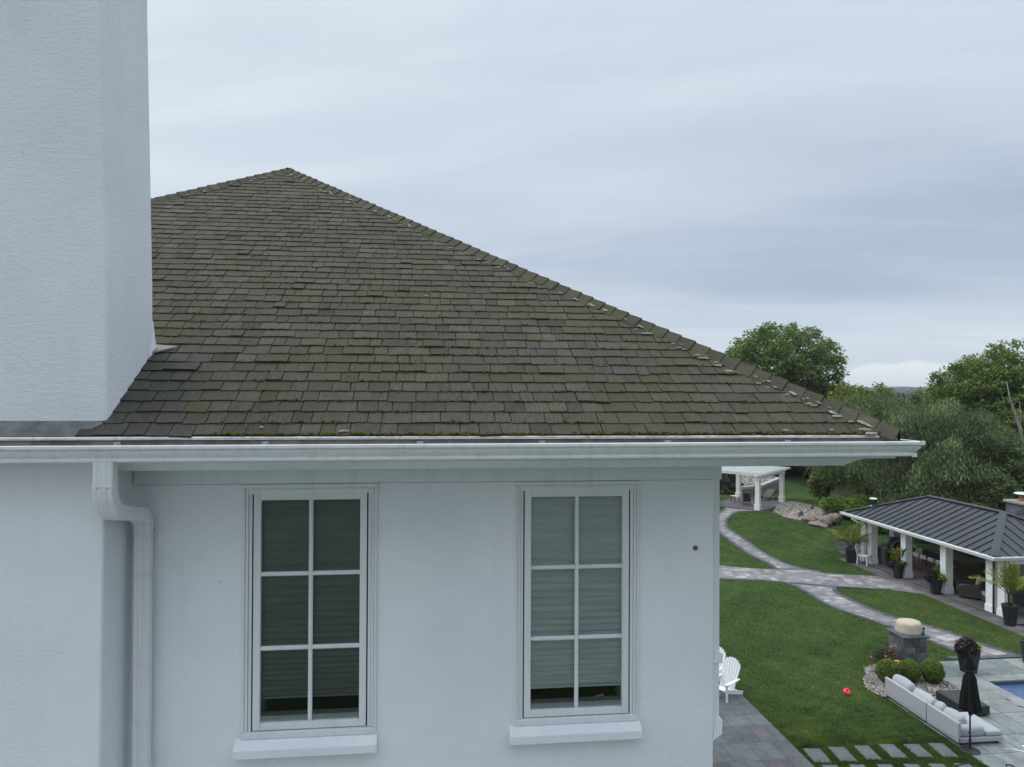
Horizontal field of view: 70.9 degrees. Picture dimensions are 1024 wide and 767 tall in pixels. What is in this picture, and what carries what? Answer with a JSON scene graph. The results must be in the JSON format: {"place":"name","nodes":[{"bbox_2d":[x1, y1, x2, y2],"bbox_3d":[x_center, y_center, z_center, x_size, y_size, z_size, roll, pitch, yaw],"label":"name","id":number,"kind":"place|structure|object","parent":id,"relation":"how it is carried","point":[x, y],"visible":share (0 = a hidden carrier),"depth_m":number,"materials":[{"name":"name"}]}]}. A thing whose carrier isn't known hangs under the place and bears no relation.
{"place":"outdoors","nodes":[
{"label":"outdoors","id":0,"kind":"place"},
{"bbox_2d":[147,0,1023,386],"label":"sky","id":1,"kind":"structure","parent":0,"point":[705,172],"materials":[{"name":"grey"}]},
{"bbox_2d":[720,497,785,510],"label":"pergola patio","id":2,"kind":"structure","parent":0,"point":[765,503],"depth_m":58.62,"materials":[{"name":"grey stone"}]},
{"bbox_2d":[743,493,750,505],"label":"sling chair","id":3,"kind":"object","parent":2,"relation":"on","point":[746,497],"visible":1,"depth_m":57.52,"materials":[{"name":"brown wood"}]},
{"bbox_2d":[722,466,790,510],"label":"pergola","id":4,"kind":"object","parent":2,"relation":"on","point":[758,473],"visible":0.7,"depth_m":57.89,"materials":[{"name":"white paint"}]},
{"bbox_2d":[761,489,778,500],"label":"wave lounger","id":5,"kind":"object","parent":2,"relation":"on","point":[769,493],"visible":0.99,"depth_m":61.01,"materials":[{"name":"white wood"}]},
{"bbox_2d":[720,508,803,568],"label":"path","id":6,"kind":"structure","parent":0,"point":[738,540],"depth_m":43.45,"materials":[{"name":"grey stone"}]},
{"bbox_2d":[713,676,814,766],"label":"patio","id":7,"kind":"structure","parent":0,"point":[751,736],"depth_m":18.94,"materials":[{"name":"grey stone"}]},
{"bbox_2d":[719,647,725,681],"bbox_3d":[6.331,8.925,22.704,1.054,1.115,0.705,1,-1,-39],"label":"adirondack chair","id":8,"kind":"object","parent":7,"relation":"on","point":[721,650],"visible":0.12,"depth_m":22.66,"materials":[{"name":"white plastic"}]},
{"bbox_2d":[719,657,742,703],"bbox_3d":[6.500,8.919,21.767,1.054,1.115,0.705,1,-1,-41],"label":"adirondack chair","id":9,"kind":"object","parent":7,"relation":"on","point":[726,685],"visible":0.85,"depth_m":21.82,"materials":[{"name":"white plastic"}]},
{"bbox_2d":[719,566,928,594],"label":"path","id":10,"kind":"structure","parent":0,"point":[803,576],"depth_m":35.44,"materials":[{"name":"grey stone"}]},
{"bbox_2d":[774,466,897,503],"bbox_3d":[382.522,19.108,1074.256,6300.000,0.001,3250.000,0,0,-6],"label":"ground","id":11,"kind":"structure","parent":0,"point":[793,477],"depth_m":71.51,"materials":[{"name":"green plant"}]},
{"bbox_2d":[741,477,778,495],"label":"retaining wall","id":12,"kind":"structure","parent":11,"relation":"on","point":[772,484],"depth_m":64.09,"materials":[{"name":"concrete"}]},
{"bbox_2d":[724,321,849,475],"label":"walnut tree","id":13,"kind":"object","parent":11,"relation":"on","point":[785,363],"visible":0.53,"depth_m":74.78,"materials":[{"name":"green plant"}]},
{"bbox_2d":[801,466,814,477],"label":"tree","id":14,"kind":"object","parent":11,"relation":"on","point":[804,473],"depth_m":76.24,"materials":[{"name":"green plant"}]},
{"bbox_2d":[798,373,860,475],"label":"understory tree","id":15,"kind":"object","parent":11,"relation":"on","point":[832,387],"visible":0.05,"depth_m":73.97,"materials":[{"name":"green plant"}]},
{"bbox_2d":[792,466,902,499],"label":"undergrowth","id":16,"kind":"object","parent":11,"relation":"on","point":[808,473],"depth_m":75.07,"materials":[{"name":"green plant"}]},
{"bbox_2d":[825,380,873,487],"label":"yellow tree","id":17,"kind":"object","parent":11,"relation":"on","point":[844,391],"visible":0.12,"depth_m":68.50,"materials":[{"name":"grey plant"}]},
{"bbox_2d":[775,400,924,470],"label":"woods","id":18,"kind":"object","parent":11,"relation":"on","point":[802,468],"depth_m":81.23,"materials":[{"name":"green plant"}]},
{"bbox_2d":[854,382,895,403],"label":"yellow tree","id":19,"kind":"object","parent":11,"relation":"on","point":[882,384],"visible":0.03,"depth_m":73.07,"materials":[{"name":"green plant"}]},
{"bbox_2d":[865,385,894,499],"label":"young tree","id":20,"kind":"object","parent":11,"relation":"on","point":[883,391],"visible":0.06,"depth_m":59.82,"materials":[{"name":"green plant"}]},
{"bbox_2d":[844,392,927,401],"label":"distant woods","id":21,"kind":"object","parent":11,"relation":"on","point":[899,396],"visible":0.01,"depth_m":232.23,"materials":[{"name":"green plant"}]},
{"bbox_2d":[905,388,926,408],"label":"young tree","id":22,"kind":"object","parent":11,"relation":"on","point":[915,398],"visible":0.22,"depth_m":60.34,"materials":[{"name":"green plant"}]},
{"bbox_2d":[907,382,967,405],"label":"locust tree","id":23,"kind":"object","parent":11,"relation":"on","point":[931,395],"visible":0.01,"depth_m":66.68,"materials":[{"name":"green plant"}]},
{"bbox_2d":[906,395,993,470],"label":"willow tree","id":24,"kind":"object","parent":11,"relation":"on","point":[955,407],"visible":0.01,"depth_m":53.73,"materials":[{"name":"green plant"}]},
{"bbox_2d":[905,487,1023,510],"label":"undergrowth","id":25,"kind":"object","parent":11,"relation":"on","point":[980,502],"depth_m":51.09,"materials":[{"name":"green plant"}]},
{"bbox_2d":[917,357,1023,425],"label":"locust tree","id":26,"kind":"object","parent":11,"relation":"on","point":[980,391],"visible":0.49,"depth_m":59.34,"materials":[{"name":"green plant"}]},
{"bbox_2d":[930,354,1010,399],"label":"locust tree","id":27,"kind":"object","parent":11,"relation":"on","point":[944,378],"visible":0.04,"depth_m":70.64,"materials":[{"name":"green plant"}]},
{"bbox_2d":[959,337,1023,428],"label":"locust tree","id":28,"kind":"object","parent":11,"relation":"on","point":[1004,354],"visible":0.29,"depth_m":61.33,"materials":[{"name":"green plant"}]},
{"bbox_2d":[978,437,1023,491],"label":"aspen tree","id":29,"kind":"object","parent":11,"relation":"on","point":[1012,456],"visible":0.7,"depth_m":44.83,"materials":[{"name":"green plant"}]},
{"bbox_2d":[991,408,1023,439],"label":"locust tree","id":30,"kind":"object","parent":11,"relation":"on","point":[1003,416],"visible":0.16,"depth_m":55.74,"materials":[{"name":"green plant"}]},
{"bbox_2d":[1007,384,1023,442],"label":"dead tree","id":31,"kind":"object","parent":11,"relation":"on","point":[1016,418],"visible":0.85,"depth_m":49.94,"materials":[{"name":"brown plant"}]},
{"bbox_2d":[719,481,1023,766],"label":"lawn","id":32,"kind":"structure","parent":0,"point":[794,491],"depth_m":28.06,"materials":[{"name":"green plant"}]},
{"bbox_2d":[0,0,925,766],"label":"house","id":33,"kind":"structure","parent":32,"relation":"on","point":[300,470],"depth_m":6.11,"materials":[{"name":"white paint"}]},
{"bbox_2d":[232,483,377,759],"bbox_3d":[-1.731,1.971,6.165,1.167,2.249,0.398,0,0,-6],"label":"window","id":34,"kind":"structure","parent":33,"relation":"in","point":[284,577],"depth_m":6.12,"materials":[{"name":"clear glass"}]},
{"bbox_2d":[509,480,642,745],"bbox_3d":[0.545,1.981,6.421,1.167,2.244,0.398,0,0,-6],"label":"window","id":35,"kind":"structure","parent":33,"relation":"in","point":[563,625],"depth_m":6.37,"materials":[{"name":"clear glass"}]},
{"bbox_2d":[713,479,722,739],"bbox_3d":[1.783,2.039,7.094,0.094,2.351,1.259,0,0,-6],"label":"window","id":36,"kind":"structure","parent":33,"relation":"in","point":[717,655],"depth_m":6.48,"materials":[{"name":"white paint"}]},
{"bbox_2d":[720,473,733,493],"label":"cedar","id":37,"kind":"object","parent":32,"relation":"on","point":[725,476],"visible":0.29,"depth_m":64.16,"materials":[{"name":"green plant"}]},
{"bbox_2d":[724,474,743,493],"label":"cedar","id":38,"kind":"object","parent":32,"relation":"on","point":[733,482],"visible":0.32,"depth_m":63.91,"materials":[{"name":"green plant"}]},
{"bbox_2d":[802,748,830,762],"bbox_3d":[7.758,9.488,18.288,0.477,0.068,0.726,0,0,0],"label":"stepping stone","id":39,"kind":"object","parent":32,"relation":"on","point":[816,754],"visible":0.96,"depth_m":18.31,"materials":[{"name":"grey stone"}]},
{"bbox_2d":[806,470,834,507],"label":"sapling","id":40,"kind":"object","parent":32,"relation":"on","point":[819,488],"visible":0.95,"depth_m":55.95,"materials":[{"name":"green plant"}]},
{"bbox_2d":[820,524,828,527],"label":"boulder","id":41,"kind":"object","parent":32,"relation":"on","point":[824,526],"visible":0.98,"depth_m":48.45,"materials":[{"name":"beige stone"}]},
{"bbox_2d":[818,496,847,516],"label":"shrub","id":42,"kind":"object","parent":32,"relation":"on","point":[834,505],"visible":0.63,"depth_m":52.32,"materials":[{"name":"green plant"}]},
{"bbox_2d":[829,747,856,761],"bbox_3d":[8.442,9.492,18.360,0.443,0.068,0.753,0,0,0],"label":"stepping stone","id":43,"kind":"object","parent":32,"relation":"on","point":[843,753],"visible":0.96,"depth_m":18.38,"materials":[{"name":"grey stone"}]},
{"bbox_2d":[843,688,850,695],"bbox_3d":[10.236,9.426,21.981,0.232,0.135,0.232,6,42,-9],"label":"ball","id":44,"kind":"object","parent":32,"relation":"on","point":[847,691],"visible":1,"depth_m":21.93,"materials":[{"name":"red plastic"}]},
{"bbox_2d":[836,535,860,558],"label":"wall","id":45,"kind":"structure","parent":32,"relation":"on","point":[841,546],"depth_m":40.81,"materials":[{"name":"stone"}]},
{"bbox_2d":[849,764,865,766],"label":"stepping stone","id":46,"kind":"object","parent":32,"relation":"on","point":[856,765],"visible":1,"depth_m":17.80,"materials":[{"name":"grey stone"}]},
{"bbox_2d":[802,387,921,498],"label":"willow tree","id":47,"kind":"object","parent":32,"relation":"on","point":[879,408],"visible":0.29,"depth_m":52.27,"materials":[{"name":"green plant"}]},
{"bbox_2d":[840,493,888,509],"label":"shrub","id":48,"kind":"object","parent":32,"relation":"on","point":[856,501],"visible":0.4,"depth_m":50.55,"materials":[{"name":"green plant"}]},
{"bbox_2d":[855,745,880,760],"bbox_3d":[9.120,9.496,18.448,0.410,0.068,0.748,0,0,0],"label":"stepping stone","id":49,"kind":"object","parent":32,"relation":"on","point":[867,751],"visible":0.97,"depth_m":18.44,"materials":[{"name":"grey stone"}]},
{"bbox_2d":[853,518,883,530],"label":"shrub","id":50,"kind":"object","parent":32,"relation":"on","point":[880,528],"visible":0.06,"depth_m":46.82,"materials":[{"name":"green plant"}]},
{"bbox_2d":[876,764,891,766],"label":"stepping stone","id":51,"kind":"object","parent":32,"relation":"on","point":[884,765],"visible":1,"depth_m":17.80,"materials":[{"name":"grey stone"}]},
{"bbox_2d":[879,744,905,758],"bbox_3d":[9.820,9.500,18.534,0.415,0.068,0.722,0,0,0],"label":"stepping stone","id":52,"kind":"object","parent":32,"relation":"on","point":[892,750],"visible":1,"depth_m":18.55,"materials":[{"name":"grey stone"}]},
{"bbox_2d":[903,764,919,766],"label":"stepping stone","id":53,"kind":"object","parent":32,"relation":"on","point":[911,765],"visible":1,"depth_m":17.81,"materials":[{"name":"grey stone"}]},
{"bbox_2d":[903,744,933,757],"bbox_3d":[10.478,9.503,18.556,0.422,0.068,0.694,0,0,0],"label":"stepping stone","id":54,"kind":"object","parent":32,"relation":"on","point":[918,750],"visible":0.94,"depth_m":18.55,"materials":[{"name":"grey stone"}]},
{"bbox_2d":[837,558,1023,636],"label":"walk","id":55,"kind":"structure","parent":32,"relation":"on","point":[1016,629],"depth_m":31.69,"materials":[{"name":"grey stone"}]},
{"bbox_2d":[825,521,870,562],"bbox_3d":[18.374,8.483,38.794,2.823,2.341,2.609,0,0,0],"label":"potted palm","id":56,"kind":"object","parent":55,"relation":"on","point":[850,551],"visible":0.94,"depth_m":38.66,"materials":[{"name":"green plant"}]},
{"bbox_2d":[855,543,871,565],"bbox_3d":[18.730,9.118,38.347,0.590,1.071,0.684,1,-1,-40],"label":"plastic chair","id":57,"kind":"object","parent":55,"relation":"on","point":[863,555],"visible":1,"depth_m":38.34,"materials":[{"name":"white plastic"}]},
{"bbox_2d":[887,544,908,578],"bbox_3d":[19.148,8.809,35.740,1.131,1.651,0.935,0,0,0],"label":"planter","id":58,"kind":"object","parent":55,"relation":"on","point":[897,566],"visible":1,"depth_m":35.55,"materials":[{"name":"black plastic"}]},
{"bbox_2d":[924,564,947,594],"bbox_3d":[19.326,8.940,32.878,1.004,1.350,0.616,0,0,0],"label":"planter","id":59,"kind":"object","parent":55,"relation":"on","point":[936,579],"visible":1,"depth_m":32.75,"materials":[{"name":"black plastic"}]},
{"bbox_2d":[968,560,1023,626],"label":"potted palm","id":60,"kind":"object","parent":55,"relation":"on","point":[1010,610],"visible":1,"depth_m":28.45,"materials":[{"name":"green plant"}]},
{"bbox_2d":[927,763,945,766],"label":"stepping stone","id":61,"kind":"object","parent":32,"relation":"on","point":[937,765],"visible":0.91,"depth_m":17.84,"materials":[{"name":"grey stone"}]},
{"bbox_2d":[856,398,1023,504],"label":"willow tree","id":62,"kind":"object","parent":32,"relation":"on","point":[940,469],"visible":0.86,"depth_m":45.74,"materials":[{"name":"green plant"}]},
{"bbox_2d":[928,743,957,757],"bbox_3d":[11.146,9.506,18.602,0.415,0.068,0.734,0,0,0],"label":"stepping stone","id":63,"kind":"object","parent":32,"relation":"on","point":[943,749],"visible":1,"depth_m":18.61,"materials":[{"name":"grey stone"}]},
{"bbox_2d":[887,658,1023,766],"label":"pool deck","id":64,"kind":"structure","parent":32,"relation":"on","point":[1006,717],"depth_m":21.09,"materials":[{"name":"grey stone"}]},
{"bbox_2d":[885,674,936,722],"bbox_3d":[11.839,9.118,20.959,0.863,0.746,1.820,0,0,-6],"label":"sofa","id":65,"kind":"object","parent":64,"relation":"on","point":[905,692],"visible":0.81,"depth_m":20.86,"materials":[{"name":"white fabric"}]},
{"bbox_2d":[936,690,989,715],"bbox_3d":[13.166,9.349,21.031,0.800,0.297,1.150,0,0,-6],"label":"coffee table","id":66,"kind":"object","parent":64,"relation":"on","point":[949,698],"visible":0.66,"depth_m":21.03,"materials":[{"name":"grey stone"}]},
{"bbox_2d":[927,701,1003,744],"bbox_3d":[12.228,9.131,19.448,1.300,0.701,1.210,0,0,-6],"label":"sofa","id":67,"kind":"object","parent":64,"relation":"on","point":[951,723],"visible":0.97,"depth_m":19.06,"materials":[{"name":"white fabric"}]},
{"bbox_2d":[954,635,982,673],"bbox_3d":[15.001,8.917,23.728,0.971,1.218,0.726,1,-1,-36],"label":"planter","id":68,"kind":"object","parent":64,"relation":"on","point":[968,648],"visible":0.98,"depth_m":23.60,"materials":[{"name":"black plastic"}]},
{"bbox_2d":[959,656,981,754],"bbox_3d":[11.825,8.258,18.557,0.481,2.430,0.501,0,0,6],"label":"garden umbrella","id":69,"kind":"object","parent":64,"relation":"on","point":[969,701],"visible":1,"depth_m":18.48,"materials":[{"name":"black fabric"}]},
{"bbox_2d":[955,762,1015,766],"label":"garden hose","id":70,"kind":"object","parent":64,"relation":"on","point":[981,763],"visible":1,"depth_m":17.83,"materials":[{"name":"green plastic"}]},
{"bbox_2d":[991,681,1023,684],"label":"pool basin","id":71,"kind":"object","parent":64,"relation":"in","point":[1008,683],"visible":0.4,"depth_m":23.11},
{"bbox_2d":[996,684,1023,699],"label":"water","id":72,"kind":"structure","parent":71,"relation":"in","point":[1017,690],"depth_m":22.74,"materials":[{"name":"blue liquid"}]},
{"bbox_2d":[1004,745,1023,752],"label":"pool lounger","id":73,"kind":"object","parent":64,"relation":"on","point":[1015,749],"visible":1,"depth_m":18.08,"materials":[{"name":"white plastic"}]},
{"bbox_2d":[1019,638,1023,662],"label":"planter","id":74,"kind":"object","parent":64,"relation":"on","point":[1022,646],"visible":1,"depth_m":24.57,"materials":[{"name":"black plastic"}]},
{"bbox_2d":[953,763,972,766],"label":"stepping stone","id":75,"kind":"object","parent":32,"relation":"on","point":[966,765],"visible":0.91,"depth_m":17.82,"materials":[{"name":"grey stone"}]},
{"bbox_2d":[975,472,1023,510],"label":"aspen tree","id":76,"kind":"object","parent":32,"relation":"on","point":[1002,490],"visible":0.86,"depth_m":43.20,"materials":[{"name":"green plant"}]},
{"bbox_2d":[1003,492,1023,574],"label":"outdoor chimney","id":77,"kind":"object","parent":32,"relation":"on","point":[1015,506],"visible":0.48,"depth_m":36.83,"materials":[{"name":"stone"}]},
{"bbox_2d":[859,386,936,393],"bbox_3d":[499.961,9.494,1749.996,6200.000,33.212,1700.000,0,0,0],"label":"hills","id":78,"kind":"structure","parent":0,"point":[902,389],"depth_m":1299.75,"materials":[{"name":"grey"}]},
{"bbox_2d":[785,582,1021,658],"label":"path","id":79,"kind":"structure","parent":0,"point":[833,597],"depth_m":29.53,"materials":[{"name":"grey stone"}]},
{"bbox_2d":[863,665,960,697],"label":"gravel","id":80,"kind":"structure","parent":0,"point":[876,680],"depth_m":22.61,"materials":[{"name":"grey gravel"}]},
{"bbox_2d":[868,645,899,665],"bbox_3d":[12.337,9.105,23.885,1.000,0.830,0.766,0,0,0],"label":"rose bush","id":81,"kind":"object","parent":80,"relation":"on","point":[883,654],"visible":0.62,"depth_m":23.83,"materials":[{"name":"green plant"}]},
{"bbox_2d":[875,658,900,681],"bbox_3d":[11.923,9.129,22.851,0.748,0.774,0.747,0,0,0],"label":"boxwood","id":82,"kind":"object","parent":80,"relation":"on","point":[888,667],"visible":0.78,"depth_m":22.70,"materials":[{"name":"green plant"}]},
{"bbox_2d":[886,628,929,665],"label":"stone pillar","id":83,"kind":"structure","parent":80,"relation":"on","point":[914,648],"depth_m":23.77,"materials":[{"name":"stone"}]},
{"bbox_2d":[895,618,921,635],"bbox_3d":[13.339,8.158,24.157,0.874,0.396,0.777,0,0,-23],"label":"fire bowl cover","id":84,"kind":"object","parent":83,"relation":"on","point":[908,626],"visible":1,"depth_m":23.89,"materials":[{"name":"beige fabric"}]},
{"bbox_2d":[898,658,921,682],"bbox_3d":[12.639,9.146,22.906,0.719,0.741,0.721,0,0,0],"label":"boxwood","id":85,"kind":"object","parent":80,"relation":"on","point":[909,668],"visible":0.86,"depth_m":22.70,"materials":[{"name":"green plant"}]},
{"bbox_2d":[920,658,945,683],"bbox_3d":[13.349,9.131,22.857,0.749,0.766,0.757,0,0,0],"label":"boxwood","id":86,"kind":"object","parent":80,"relation":"on","point":[932,670],"visible":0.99,"depth_m":22.66,"materials":[{"name":"green plant"}]},
{"bbox_2d":[856,556,1023,624],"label":"pavilion floor","id":87,"kind":"structure","parent":0,"point":[918,579],"depth_m":32.87,"materials":[{"name":"grey stone"}]},
{"bbox_2d":[886,552,900,564],"bbox_3d":[20.525,9.301,38.548,1.475,0.649,0.738,0,0,-6],"label":"firewood","id":88,"kind":"object","parent":87,"relation":"on","point":[888,557],"visible":0.3,"depth_m":38.19,"materials":[{"name":"brown wood"}]},
{"bbox_2d":[878,536,916,564],"bbox_3d":[20.524,8.933,38.620,1.840,1.400,1.040,0,0,-6],"label":"pizza oven","id":89,"kind":"object","parent":87,"relation":"on","point":[888,543],"visible":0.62,"depth_m":38.31,"materials":[{"name":"metal"}]},
{"bbox_2d":[912,552,923,570],"bbox_3d":[21.019,9.175,37.204,0.474,0.902,0.425,0,0,-9],"label":"bar stool","id":90,"kind":"object","parent":87,"relation":"on","point":[916,554],"visible":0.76,"depth_m":37.15,"materials":[{"name":"grey wood"}]},
{"bbox_2d":[920,554,931,572],"bbox_3d":[21.081,9.171,36.648,0.474,0.902,0.425,0,0,-5],"label":"bar stool","id":91,"kind":"object","parent":87,"relation":"on","point":[924,557],"visible":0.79,"depth_m":36.53,"materials":[{"name":"grey wood"}]},
{"bbox_2d":[840,495,1023,616],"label":"pavilion","id":92,"kind":"structure","parent":87,"relation":"on","point":[993,538],"depth_m":33.26,"materials":[{"name":"grey metal"}]},
{"bbox_2d":[953,549,984,560],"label":"beam","id":93,"kind":"structure","parent":92,"relation":"attached to","point":[968,554],"depth_m":36.55,"materials":[{"name":"grey metal"}]},
{"bbox_2d":[927,557,939,573],"bbox_3d":[21.143,9.168,36.092,0.474,0.902,0.425,0,0,-4],"label":"bar stool","id":94,"kind":"object","parent":87,"relation":"on","point":[931,560],"visible":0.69,"depth_m":35.99,"materials":[{"name":"grey wood"}]},
{"bbox_2d":[915,545,985,584],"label":"wall","id":95,"kind":"structure","parent":87,"relation":"on","point":[932,551],"depth_m":35.48,"materials":[{"name":"black"}]},
{"bbox_2d":[955,561,985,579],"bbox_3d":[22.013,9.036,33.940,1.653,1.198,1.636,1,-1,-33],"label":"potted palm","id":96,"kind":"object","parent":87,"relation":"on","point":[970,571],"visible":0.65,"depth_m":33.91,"materials":[{"name":"green plant"}]},
{"bbox_2d":[959,574,983,598],"bbox_3d":[20.663,9.054,32.361,0.944,0.946,1.060,0,-1,33],"label":"wicker armchair","id":97,"kind":"object","parent":87,"relation":"on","point":[970,588],"visible":0.98,"depth_m":31.97,"materials":[{"name":"wicker"}]},
{"bbox_2d":[981,587,985,602],"bbox_3d":[21.002,9.047,31.206,0.944,0.946,1.140,0,0,16],"label":"wicker armchair","id":98,"kind":"object","parent":87,"relation":"on","point":[983,593],"visible":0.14,"depth_m":31.52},
{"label":"terrace ground","id":99,"kind":"structure","parent":0,"visible":0},
{"bbox_2d":[728,475,772,485],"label":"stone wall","id":100,"kind":"structure","parent":99,"relation":"on","point":[746,480],"depth_m":66.18,"materials":[{"name":"beige stone"}]},
{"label":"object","id":101,"kind":"structure","parent":0,"visible":0},
{"bbox_2d":[773,501,829,521],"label":"pebbles","id":102,"kind":"object","parent":101,"relation":"on","point":[790,509],"visible":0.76,"depth_m":54.46,"materials":[{"name":"beige gravel"}]},
{"bbox_2d":[801,515,815,521],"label":"boulder","id":103,"kind":"object","parent":101,"relation":"on","point":[806,518],"visible":0.88,"depth_m":50.60,"materials":[{"name":"beige stone"}]},
{"bbox_2d":[808,521,824,526],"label":"boulder","id":104,"kind":"object","parent":101,"relation":"on","point":[816,523],"visible":0.88,"depth_m":49.00,"materials":[{"name":"beige stone"}]},
{"bbox_2d":[812,515,822,519],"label":"boulder","id":105,"kind":"object","parent":101,"relation":"on","point":[817,517],"visible":0.35,"depth_m":51.07,"materials":[{"name":"beige stone"}]},
{"bbox_2d":[815,508,826,515],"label":"boulder","id":106,"kind":"object","parent":101,"relation":"on","point":[820,511],"visible":0.72,"depth_m":52.22,"materials":[{"name":"beige stone"}]},
{"bbox_2d":[818,514,836,525],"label":"boulder","id":107,"kind":"object","parent":101,"relation":"on","point":[828,519],"visible":0.81,"depth_m":49.26,"materials":[{"name":"beige stone"}]},
{"bbox_2d":[830,513,842,524],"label":"boulder","id":108,"kind":"object","parent":101,"relation":"on","point":[838,517],"visible":0.59,"depth_m":49.84,"materials":[{"name":"beige stone"}]}
]}

